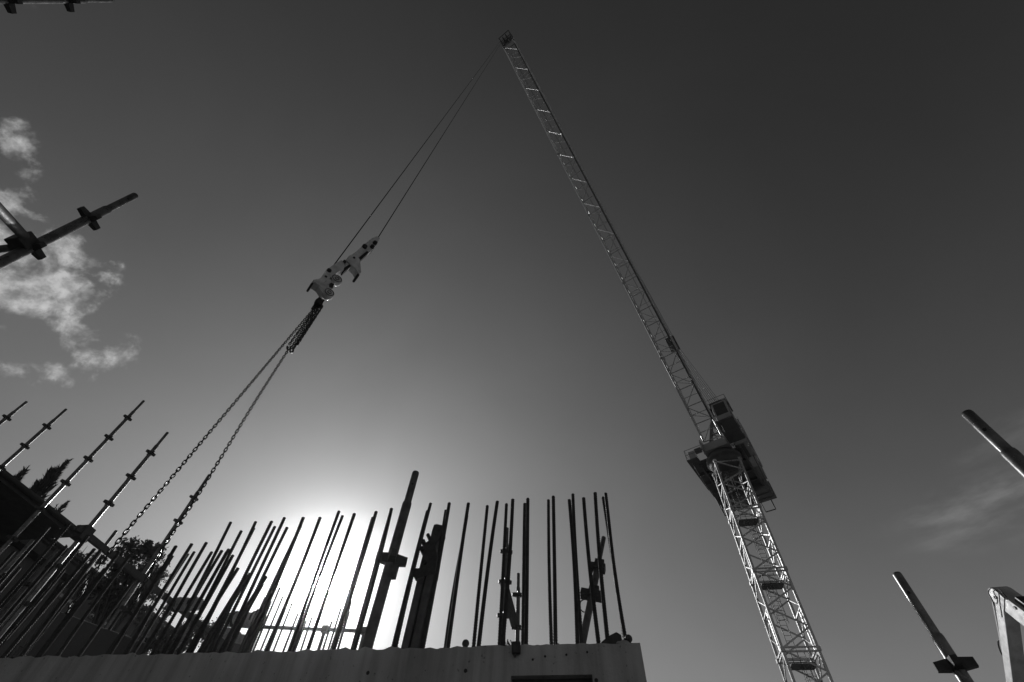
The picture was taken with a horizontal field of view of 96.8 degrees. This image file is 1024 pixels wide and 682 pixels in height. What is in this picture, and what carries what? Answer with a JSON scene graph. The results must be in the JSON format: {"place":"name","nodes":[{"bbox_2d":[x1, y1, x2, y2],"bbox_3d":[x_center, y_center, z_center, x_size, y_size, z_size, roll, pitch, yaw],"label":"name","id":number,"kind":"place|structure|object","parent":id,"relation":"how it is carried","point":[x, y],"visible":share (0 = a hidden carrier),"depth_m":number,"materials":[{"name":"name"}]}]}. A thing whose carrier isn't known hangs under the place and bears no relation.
{"place":"outdoors","nodes":[
{"label":"outdoors","id":0,"kind":"place"},
{"bbox_2d":[0,470,75,540],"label":"house","id":1,"kind":"structure","parent":0,"point":[19,501],"depth_m":12.21,"materials":[{"name":"tile"}]},
{"bbox_2d":[140,617,223,654],"bbox_3d":[-10.651,11.719,12.694,2.844,7.700,1.840,39,-61,-24],"label":"leafy tree","id":2,"kind":"object","parent":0,"point":[162,644],"visible":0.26,"depth_m":14.43,"materials":[{"name":"black plant"}]},
{"bbox_2d":[0,0,1023,681],"label":"sky","id":3,"kind":"structure","parent":0,"point":[820,203],"materials":[{"name":"grey"}]},
{"label":"ground","id":4,"kind":"structure","parent":0,"visible":0},
{"bbox_2d":[0,401,27,424],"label":"scaffold post","id":5,"kind":"object","parent":4,"relation":"on","point":[7,417],"visible":1,"depth_m":9.25,"materials":[{"name":"metal"}]},
{"bbox_2d":[0,539,34,582],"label":"scaffold post","id":6,"kind":"object","parent":4,"relation":"on","point":[8,566],"visible":0.97,"depth_m":5.81,"materials":[{"name":"metal"}]},
{"bbox_2d":[14,466,30,481],"bbox_3d":[-20.134,8.913,13.938,0.871,12.550,0.822,3,-53,0],"label":"conifer","id":7,"kind":"object","parent":4,"relation":"on","point":[20,475],"visible":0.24,"depth_m":18.44,"materials":[{"name":"black plant"}]},
{"bbox_2d":[0,549,58,619],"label":"scaffold post","id":8,"kind":"object","parent":4,"relation":"on","point":[15,598],"visible":0.91,"depth_m":6.14,"materials":[{"name":"metal"}]},
{"bbox_2d":[0,408,67,470],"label":"scaffold post","id":9,"kind":"object","parent":4,"relation":"on","point":[25,445],"visible":1,"depth_m":8.72,"materials":[{"name":"metal"}]},
{"bbox_2d":[0,539,88,657],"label":"shed","id":10,"kind":"structure","parent":4,"relation":"on","point":[32,556],"depth_m":14.07,"materials":[{"name":"tile"}]},
{"bbox_2d":[29,459,71,499],"bbox_3d":[-18.796,8.859,14.118,1.012,12.973,1.170,-27,-59,20],"label":"conifer","id":11,"kind":"object","parent":4,"relation":"on","point":[48,480],"visible":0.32,"depth_m":18.24,"materials":[{"name":"black plant"}]},
{"bbox_2d":[0,0,113,13],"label":"scaffold post","id":12,"kind":"object","parent":4,"relation":"on","point":[9,6],"visible":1,"depth_m":3.29,"materials":[{"name":"metal"}]},
{"bbox_2d":[11,530,117,658],"bbox_3d":[-7.104,4.952,5.987,0.141,5.266,0.141,13,-54,-8],"label":"scaffold post","id":13,"kind":"object","parent":4,"relation":"on","point":[113,534],"visible":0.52,"depth_m":7.27,"materials":[{"name":"metal"}]},
{"bbox_2d":[0,193,137,268],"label":"scaffold post","id":14,"kind":"object","parent":4,"relation":"on","point":[88,218],"visible":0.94,"depth_m":3.03,"materials":[{"name":"metal"}]},
{"bbox_2d":[0,202,39,249],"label":"scaffold rail","id":15,"kind":"object","parent":14,"relation":"attached to","point":[22,237],"visible":0.88,"depth_m":2.74,"materials":[{"name":"metal"}]},
{"bbox_2d":[0,400,144,553],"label":"scaffold post","id":16,"kind":"object","parent":4,"relation":"on","point":[13,537],"visible":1,"depth_m":7.61,"materials":[{"name":"metal"}]},
{"bbox_2d":[18,611,145,657],"bbox_3d":[-3.363,3.020,2.761,0.180,2.618,0.726,-28,-59,21],"label":"precast panel","id":17,"kind":"object","parent":4,"relation":"on","point":[103,639],"visible":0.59,"depth_m":3.51,"materials":[{"name":"concrete"}]},
{"bbox_2d":[0,432,168,637],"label":"scaffold post","id":18,"kind":"object","parent":4,"relation":"on","point":[35,591],"visible":0.88,"depth_m":6.55,"materials":[{"name":"metal"}]},
{"bbox_2d":[66,545,108,570],"bbox_3d":[-18.954,12.608,15.832,1.559,11.216,1.787,-38,-63,26],"label":"leafy tree","id":19,"kind":"object","parent":4,"relation":"on","point":[81,555],"visible":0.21,"depth_m":19.91,"materials":[{"name":"black plant"}]},
{"bbox_2d":[11,538,174,657],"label":"house","id":20,"kind":"structure","parent":4,"relation":"on","point":[85,605],"depth_m":19.89,"materials":[{"name":"tile"}]},
{"bbox_2d":[58,587,86,605],"bbox_3d":[-18.947,10.598,19.679,0.200,1.145,1.460,-5,-54,6],"label":"window","id":21,"kind":"structure","parent":20,"relation":"in","point":[73,597],"depth_m":19.52,"materials":[{"name":"black glass"}]},
{"bbox_2d":[125,618,147,639],"bbox_3d":[-18.363,14.069,22.262,0.200,1.145,1.460,-5,-54,6],"label":"window","id":22,"kind":"structure","parent":20,"relation":"in","point":[133,627],"depth_m":22.25,"materials":[{"name":"black glass"}]},
{"bbox_2d":[82,535,175,631],"bbox_3d":[-9.626,7.467,9.154,1.458,7.191,2.356,-3,-53,4],"label":"leafy tree","id":23,"kind":"object","parent":4,"relation":"on","point":[145,552],"visible":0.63,"depth_m":10.97,"materials":[{"name":"black plant"}]},
{"bbox_2d":[131,591,172,637],"bbox_3d":[-11.926,10.809,12.149,1.435,7.852,0.930,-13,-55,12],"label":"leafy tree","id":24,"kind":"object","parent":4,"relation":"on","point":[146,608],"visible":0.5,"depth_m":14.87,"materials":[{"name":"black plant"}]},
{"bbox_2d":[105,474,208,628],"bbox_3d":[-6.195,4.669,6.562,0.141,6.572,0.141,10,-53,-6],"label":"scaffold post","id":25,"kind":"object","parent":4,"relation":"on","point":[120,607],"visible":0.41,"depth_m":7.72,"materials":[{"name":"metal"}]},
{"bbox_2d":[174,614,196,654],"bbox_3d":[-6.009,6.524,6.723,0.136,4.614,0.136,5,-53,-2],"label":"scaffold post","id":26,"kind":"object","parent":4,"relation":"on","point":[183,637],"visible":0.42,"depth_m":8.23,"materials":[{"name":"metal"}]},
{"bbox_2d":[70,525,223,640],"bbox_3d":[-5.959,4.992,8.306,0.160,0.200,5.750,-5,-54,6],"label":"timber rail","id":27,"kind":"object","parent":26,"relation":"attached to","point":[81,532],"visible":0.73,"depth_m":7.12,"materials":[{"name":"wood"}]},
{"bbox_2d":[166,597,203,611],"bbox_3d":[-5.819,4.688,8.090,0.717,0.251,0.225,-10,-54,9],"label":"fabric roll","id":28,"kind":"object","parent":27,"relation":"on","point":[184,604],"visible":0.43,"depth_m":8.01,"materials":[{"name":"fabric"}]},
{"bbox_2d":[205,627,244,652],"bbox_3d":[-5.767,7.375,7.467,0.911,4.798,0.600,25,-56,-16],"label":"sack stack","id":29,"kind":"object","parent":4,"relation":"on","point":[238,642],"visible":0.3,"depth_m":9.12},
{"bbox_2d":[224,611,266,627],"bbox_3d":[-5.536,5.782,9.436,0.894,0.323,0.300,-6,-54,6],"label":"fabric roll","id":30,"kind":"object","parent":29,"relation":"on","point":[248,620],"visible":0.34,"depth_m":9.34,"materials":[{"name":"fabric"}]},
{"bbox_2d":[260,625,366,649],"bbox_3d":[-3.096,5.508,5.403,1.721,3.874,0.111,3,-53,0],"label":"guard rail","id":31,"kind":"object","parent":4,"relation":"on","point":[323,629],"visible":0.4,"depth_m":6.89,"materials":[{"name":"metal"}]},
{"bbox_2d":[0,642,646,681],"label":"concrete wall","id":32,"kind":"structure","parent":4,"relation":"on","point":[597,662],"depth_m":1.98,"materials":[{"name":"concrete"}]},
{"bbox_2d":[0,564,39,610],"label":"rebar","id":33,"kind":"object","parent":32,"relation":"on","point":[21,584],"visible":0.91,"depth_m":2.87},
{"bbox_2d":[0,526,49,584],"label":"rebar","id":34,"kind":"object","parent":32,"relation":"attached to","point":[21,558],"visible":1,"depth_m":2.77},
{"bbox_2d":[0,569,65,647],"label":"rebar","id":35,"kind":"object","parent":32,"relation":"on","point":[35,604],"visible":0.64,"depth_m":2.75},
{"bbox_2d":[0,545,67,625],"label":"rebar","id":36,"kind":"object","parent":32,"relation":"attached to","point":[23,596],"visible":1,"depth_m":2.59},
{"bbox_2d":[5,582,62,657],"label":"rebar","id":37,"kind":"object","parent":32,"relation":"on","point":[50,596],"visible":0.42,"depth_m":2.73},
{"bbox_2d":[0,523,70,604],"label":"rebar","id":38,"kind":"object","parent":32,"relation":"attached to","point":[20,580],"visible":1,"depth_m":2.71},
{"bbox_2d":[0,535,89,644],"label":"rebar","id":39,"kind":"object","parent":32,"relation":"on","point":[37,597],"visible":1,"depth_m":2.56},
{"bbox_2d":[0,548,95,657],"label":"rebar","id":40,"kind":"object","parent":32,"relation":"attached to","point":[41,611],"visible":0.98,"depth_m":2.50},
{"bbox_2d":[24,573,89,655],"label":"rebar","id":41,"kind":"object","parent":32,"relation":"on","point":[82,580],"visible":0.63,"depth_m":2.73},
{"bbox_2d":[19,549,101,656],"bbox_3d":[-2.464,1.454,2.455,0.026,0.671,0.025,9,-53,-6],"label":"rebar","id":42,"kind":"object","parent":32,"relation":"attached to","point":[53,612],"visible":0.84,"depth_m":2.47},
{"bbox_2d":[35,568,103,657],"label":"rebar","id":43,"kind":"object","parent":32,"relation":"on","point":[69,612],"visible":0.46,"depth_m":2.67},
{"bbox_2d":[36,552,119,657],"bbox_3d":[-2.356,1.454,2.446,0.023,0.661,0.025,26,-58,-16],"label":"rebar","id":44,"kind":"object","parent":32,"relation":"attached to","point":[72,613],"visible":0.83,"depth_m":2.46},
{"bbox_2d":[55,556,129,655],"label":"rebar","id":45,"kind":"object","parent":32,"relation":"on","point":[81,621],"visible":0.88,"depth_m":2.66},
{"bbox_2d":[77,581,133,656],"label":"rebar","id":46,"kind":"object","parent":32,"relation":"on","point":[98,628],"visible":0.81,"depth_m":2.61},
{"bbox_2d":[107,545,177,653],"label":"rebar","id":47,"kind":"object","parent":32,"relation":"attached to","point":[136,611],"visible":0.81,"depth_m":2.42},
{"bbox_2d":[124,543,192,654],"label":"rebar","id":48,"kind":"object","parent":32,"relation":"attached to","point":[149,613],"visible":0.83,"depth_m":2.41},
{"bbox_2d":[132,551,195,652],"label":"rebar","id":49,"kind":"object","parent":32,"relation":"on","point":[140,641],"visible":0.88,"depth_m":2.63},
{"bbox_2d":[140,542,207,654],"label":"rebar","id":50,"kind":"object","parent":32,"relation":"attached to","point":[161,621],"visible":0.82,"depth_m":2.41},
{"bbox_2d":[150,551,212,654],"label":"rebar","id":51,"kind":"object","parent":32,"relation":"attached to","point":[159,640],"visible":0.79,"depth_m":2.60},
{"bbox_2d":[161,522,231,653],"bbox_3d":[-1.695,1.350,2.427,0.023,0.835,0.027,-29,-58,18],"label":"rebar","id":52,"kind":"object","parent":32,"relation":"attached to","point":[175,630],"visible":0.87,"depth_m":2.44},
{"bbox_2d":[176,550,222,632],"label":"rebar","id":53,"kind":"object","parent":32,"relation":"on","point":[215,561],"visible":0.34,"depth_m":2.75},
{"bbox_2d":[170,548,229,653],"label":"rebar","id":54,"kind":"object","parent":32,"relation":"attached to","point":[200,599],"visible":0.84,"depth_m":2.61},
{"bbox_2d":[176,554,233,654],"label":"rebar","id":55,"kind":"object","parent":32,"relation":"on","point":[187,636],"visible":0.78,"depth_m":2.58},
{"bbox_2d":[175,530,242,654],"bbox_3d":[-1.765,1.514,2.593,0.025,0.924,0.024,16,-55,-11],"label":"rebar","id":56,"kind":"object","parent":32,"relation":"attached to","point":[228,556],"visible":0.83,"depth_m":2.77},
{"bbox_2d":[185,567,239,652],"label":"rebar","id":57,"kind":"object","parent":32,"relation":"attached to","point":[219,597],"visible":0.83,"depth_m":2.34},
{"bbox_2d":[197,574,247,652],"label":"rebar","id":58,"kind":"object","parent":32,"relation":"attached to","point":[211,631],"visible":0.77,"depth_m":2.28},
{"bbox_2d":[189,521,256,652],"bbox_3d":[-1.542,1.337,2.409,0.023,0.828,0.026,-31,-59,21],"label":"rebar","id":59,"kind":"object","parent":32,"relation":"attached to","point":[196,642],"visible":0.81,"depth_m":2.48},
{"bbox_2d":[201,572,249,652],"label":"rebar","id":60,"kind":"object","parent":32,"relation":"on","point":[205,648],"visible":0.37,"depth_m":2.45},
{"bbox_2d":[207,521,272,652],"bbox_3d":[-1.446,1.325,2.395,0.026,0.824,0.027,-17,-55,13],"label":"rebar","id":61,"kind":"object","parent":32,"relation":"attached to","point":[227,612],"visible":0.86,"depth_m":2.39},
{"bbox_2d":[218,576,267,652],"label":"rebar","id":62,"kind":"object","parent":32,"relation":"attached to","point":[244,610],"visible":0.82,"depth_m":2.30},
{"bbox_2d":[212,526,275,651],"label":"rebar","id":63,"kind":"object","parent":32,"relation":"attached to","point":[222,633],"visible":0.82,"depth_m":2.62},
{"bbox_2d":[226,584,263,650],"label":"rebar","id":64,"kind":"object","parent":32,"relation":"attached to","point":[246,612],"visible":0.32,"depth_m":2.51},
{"bbox_2d":[221,517,285,652],"bbox_3d":[-1.374,1.315,2.396,0.025,0.846,0.025,28,-58,-19],"label":"rebar","id":65,"kind":"object","parent":32,"relation":"attached to","point":[257,575],"visible":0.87,"depth_m":2.44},
{"bbox_2d":[227,527,287,651],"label":"rebar","id":66,"kind":"object","parent":32,"relation":"attached to","point":[233,640],"visible":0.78,"depth_m":2.71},
{"bbox_2d":[240,527,301,652],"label":"rebar","id":67,"kind":"object","parent":32,"relation":"on","point":[258,615],"visible":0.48,"depth_m":2.54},
{"bbox_2d":[244,517,304,652],"bbox_3d":[-1.254,1.307,2.384,0.025,0.842,0.025,-37,-63,26],"label":"rebar","id":68,"kind":"object","parent":32,"relation":"attached to","point":[258,624],"visible":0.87,"depth_m":2.38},
{"bbox_2d":[264,517,321,650],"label":"rebar","id":69,"kind":"object","parent":32,"relation":"attached to","point":[272,635],"visible":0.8,"depth_m":2.38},
{"bbox_2d":[287,510,339,651],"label":"rebar","id":70,"kind":"object","parent":32,"relation":"on","point":[293,638],"visible":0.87,"depth_m":2.36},
{"bbox_2d":[291,515,343,651],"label":"rebar","id":71,"kind":"object","parent":32,"relation":"attached to","point":[315,586],"visible":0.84,"depth_m":2.59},
{"bbox_2d":[306,513,355,648],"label":"rebar","id":72,"kind":"object","parent":32,"relation":"attached to","point":[316,624],"visible":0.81,"depth_m":2.37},
{"bbox_2d":[329,517,372,649],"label":"rebar","id":73,"kind":"object","parent":32,"relation":"attached to","point":[344,606],"visible":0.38,"depth_m":2.57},
{"bbox_2d":[332,511,377,649],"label":"rebar","id":74,"kind":"object","parent":32,"relation":"attached to","point":[342,622],"visible":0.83,"depth_m":2.34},
{"bbox_2d":[351,521,386,649],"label":"rebar","id":75,"kind":"object","parent":32,"relation":"attached to","point":[363,606],"visible":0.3,"depth_m":2.50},
{"bbox_2d":[352,508,392,649],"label":"rebar","id":76,"kind":"object","parent":32,"relation":"on","point":[363,617],"visible":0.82,"depth_m":2.34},
{"bbox_2d":[391,510,428,646],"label":"rebar","id":77,"kind":"object","parent":32,"relation":"attached to","point":[399,621],"visible":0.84,"depth_m":2.31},
{"bbox_2d":[396,503,431,646],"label":"rebar","id":78,"kind":"object","parent":32,"relation":"attached to","point":[429,509],"visible":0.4,"depth_m":2.50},
{"bbox_2d":[420,510,445,647],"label":"rebar","id":79,"kind":"object","parent":32,"relation":"on","point":[444,515],"visible":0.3,"depth_m":2.65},
{"bbox_2d":[421,502,450,647],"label":"rebar","id":80,"kind":"object","parent":32,"relation":"attached to","point":[428,618],"visible":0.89,"depth_m":2.30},
{"bbox_2d":[443,519,467,647],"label":"rebar","id":81,"kind":"object","parent":32,"relation":"on","point":[448,619],"visible":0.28,"depth_m":2.39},
{"bbox_2d":[446,502,469,647],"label":"rebar","id":82,"kind":"object","parent":32,"relation":"attached to","point":[451,620],"visible":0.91,"depth_m":2.28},
{"bbox_2d":[472,505,488,646],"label":"rebar","id":83,"kind":"object","parent":32,"relation":"on","point":[474,637],"visible":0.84,"depth_m":2.49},
{"bbox_2d":[476,501,498,645],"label":"rebar","id":84,"kind":"object","parent":32,"relation":"on","point":[481,623],"visible":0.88,"depth_m":2.28,"materials":[{"name":"metal"}]},
{"bbox_2d":[498,503,507,644],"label":"rebar","id":85,"kind":"object","parent":32,"relation":"on","point":[502,577],"visible":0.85,"depth_m":2.50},
{"bbox_2d":[500,499,514,645],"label":"rebar","id":86,"kind":"object","parent":32,"relation":"on","point":[505,612],"visible":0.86,"depth_m":2.27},
{"bbox_2d":[512,641,520,656],"bbox_3d":[0.018,1.311,1.932,0.036,0.058,0.020,-5,-54,6],"label":"form tie","id":87,"kind":"object","parent":32,"relation":"attached to","point":[516,647],"visible":1,"depth_m":1.93,"materials":[{"name":"metal"}]},
{"bbox_2d":[521,503,525,644],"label":"rebar","id":88,"kind":"object","parent":32,"relation":"attached to","point":[523,572],"visible":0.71,"depth_m":2.49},
{"bbox_2d":[524,498,529,643],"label":"rebar","id":89,"kind":"object","parent":32,"relation":"attached to","point":[526,618],"visible":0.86,"depth_m":2.26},
{"bbox_2d":[547,499,552,644],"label":"rebar","id":90,"kind":"object","parent":32,"relation":"attached to","point":[549,579],"visible":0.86,"depth_m":2.46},
{"bbox_2d":[552,495,557,644],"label":"rebar","id":91,"kind":"object","parent":32,"relation":"attached to","point":[555,623],"visible":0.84,"depth_m":2.25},
{"bbox_2d":[568,499,579,643],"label":"rebar","id":92,"kind":"object","parent":32,"relation":"attached to","point":[576,616],"visible":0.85,"depth_m":2.23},
{"bbox_2d":[571,493,583,642],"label":"rebar","id":93,"kind":"object","parent":32,"relation":"attached to","point":[581,640],"visible":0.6,"depth_m":2.46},
{"bbox_2d":[582,497,600,642],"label":"rebar","id":94,"kind":"object","parent":32,"relation":"attached to","point":[593,602],"visible":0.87,"depth_m":2.23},
{"bbox_2d":[593,492,608,637],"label":"rebar","id":95,"kind":"object","parent":32,"relation":"attached to","point":[603,600],"visible":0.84,"depth_m":2.24,"materials":[{"name":"metal"}]},
{"bbox_2d":[601,632,621,643],"bbox_3d":[0.428,1.294,1.961,0.091,0.049,0.060,-5,-54,6],"label":"timber wedge","id":96,"kind":"object","parent":32,"relation":"on","point":[614,638],"visible":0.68,"depth_m":1.94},
{"bbox_2d":[601,496,622,639],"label":"rebar","id":97,"kind":"object","parent":32,"relation":"attached to","point":[603,504],"visible":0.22,"depth_m":2.68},
{"bbox_2d":[604,492,626,639],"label":"rebar","id":98,"kind":"object","parent":32,"relation":"attached to","point":[619,603],"visible":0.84,"depth_m":2.23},
{"bbox_2d":[360,470,418,648],"bbox_3d":[-0.736,1.730,1.879,0.197,2.894,0.193,-21,-57,17],"label":"scaffold post","id":99,"kind":"object","parent":4,"relation":"on","point":[392,561],"visible":0.84,"depth_m":2.51,"materials":[{"name":"metal"}]},
{"bbox_2d":[401,524,442,648],"bbox_3d":[-0.549,1.916,1.795,0.218,2.549,0.134,3,-53,0],"label":"formwork post","id":100,"kind":"object","parent":4,"relation":"on","point":[424,574],"visible":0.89,"depth_m":2.48,"materials":[{"name":"metal"}]},
{"bbox_2d":[497,527,512,644],"bbox_3d":[-0.155,4.894,5.804,0.172,5.406,0.172,-31,-60,23],"label":"scaffold post","id":101,"kind":"object","parent":4,"relation":"on","point":[506,561],"visible":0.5,"depth_m":7.34,"materials":[{"name":"metal"}]},
{"bbox_2d":[511,573,521,640],"bbox_3d":[0.047,5.526,5.966,0.169,4.920,0.169,-33,-61,23],"label":"scaffold post","id":102,"kind":"object","parent":4,"relation":"on","point":[517,594],"visible":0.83,"depth_m":7.47,"materials":[{"name":"metal"}]},
{"bbox_2d":[500,584,519,629],"bbox_3d":[-0.040,4.247,7.335,0.130,0.586,0.518,-22,-57,17],"label":"brace","id":103,"kind":"object","parent":102,"relation":"attached to","point":[513,620],"visible":0.51,"depth_m":7.29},
{"bbox_2d":[580,536,605,642],"bbox_3d":[0.299,2.693,3.010,1.693,3.627,0.204,35,-60,-22],"label":"leaning prop","id":104,"kind":"object","parent":4,"relation":"on","point":[585,593],"visible":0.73,"depth_m":4.09,"materials":[{"name":"metal"}]},
{"bbox_2d":[499,30,833,681],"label":"tower crane","id":105,"kind":"object","parent":4,"relation":"on","point":[730,472],"visible":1,"depth_m":39.52,"materials":[{"name":"paint"}]},
{"bbox_2d":[334,38,502,263],"bbox_3d":[-2.119,-18.790,31.219,0.542,58.375,0.020,-7,-54,7],"label":"hoist rope","id":106,"kind":"object","parent":105,"relation":"hanging from","point":[399,177],"visible":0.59,"depth_m":11.25,"materials":[{"name":"metal"}]},
{"bbox_2d":[306,236,379,299],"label":"hook block","id":107,"kind":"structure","parent":106,"relation":"hanging from","point":[326,283],"depth_m":7.95,"materials":[{"name":"paint"}]},
{"bbox_2d":[65,297,324,613],"bbox_3d":[-3.162,0.771,5.405,0.313,4.752,0.448,-28,-59,21],"label":"chain sling","id":108,"kind":"object","parent":107,"relation":"hanging from","point":[316,309],"visible":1,"depth_m":4.89,"materials":[{"name":"metal"}]},
{"bbox_2d":[378,37,504,236],"bbox_3d":[-1.775,-19.236,31.800,0.021,56.893,0.844,39,-61,-24],"label":"hoist rope","id":109,"kind":"object","parent":105,"relation":"hanging from","point":[427,159],"visible":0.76,"depth_m":13.25,"materials":[{"name":"metal"}]},
{"bbox_2d":[892,571,978,681],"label":"scaffold post","id":110,"kind":"object","parent":4,"relation":"on","point":[955,664],"visible":1,"depth_m":2.15,"materials":[{"name":"metal"}]},
{"bbox_2d":[961,409,1023,477],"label":"scaffold post","id":111,"kind":"object","parent":4,"relation":"on","point":[1013,457],"visible":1,"depth_m":1.79,"materials":[{"name":"metal"}]},
{"bbox_2d":[988,586,1023,681],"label":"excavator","id":112,"kind":"object","parent":4,"relation":"on","point":[1008,605],"visible":1,"depth_m":9.28,"materials":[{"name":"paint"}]},
{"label":"concrete wall","id":113,"kind":"object","parent":4,"relation":"on","visible":0},
{"bbox_2d":[252,587,280,651],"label":"rebar","id":114,"kind":"object","parent":113,"relation":"on","point":[258,638],"visible":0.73,"depth_m":5.31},
{"bbox_2d":[260,597,282,650],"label":"rebar","id":115,"kind":"object","parent":113,"relation":"on","point":[271,624],"visible":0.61,"depth_m":5.44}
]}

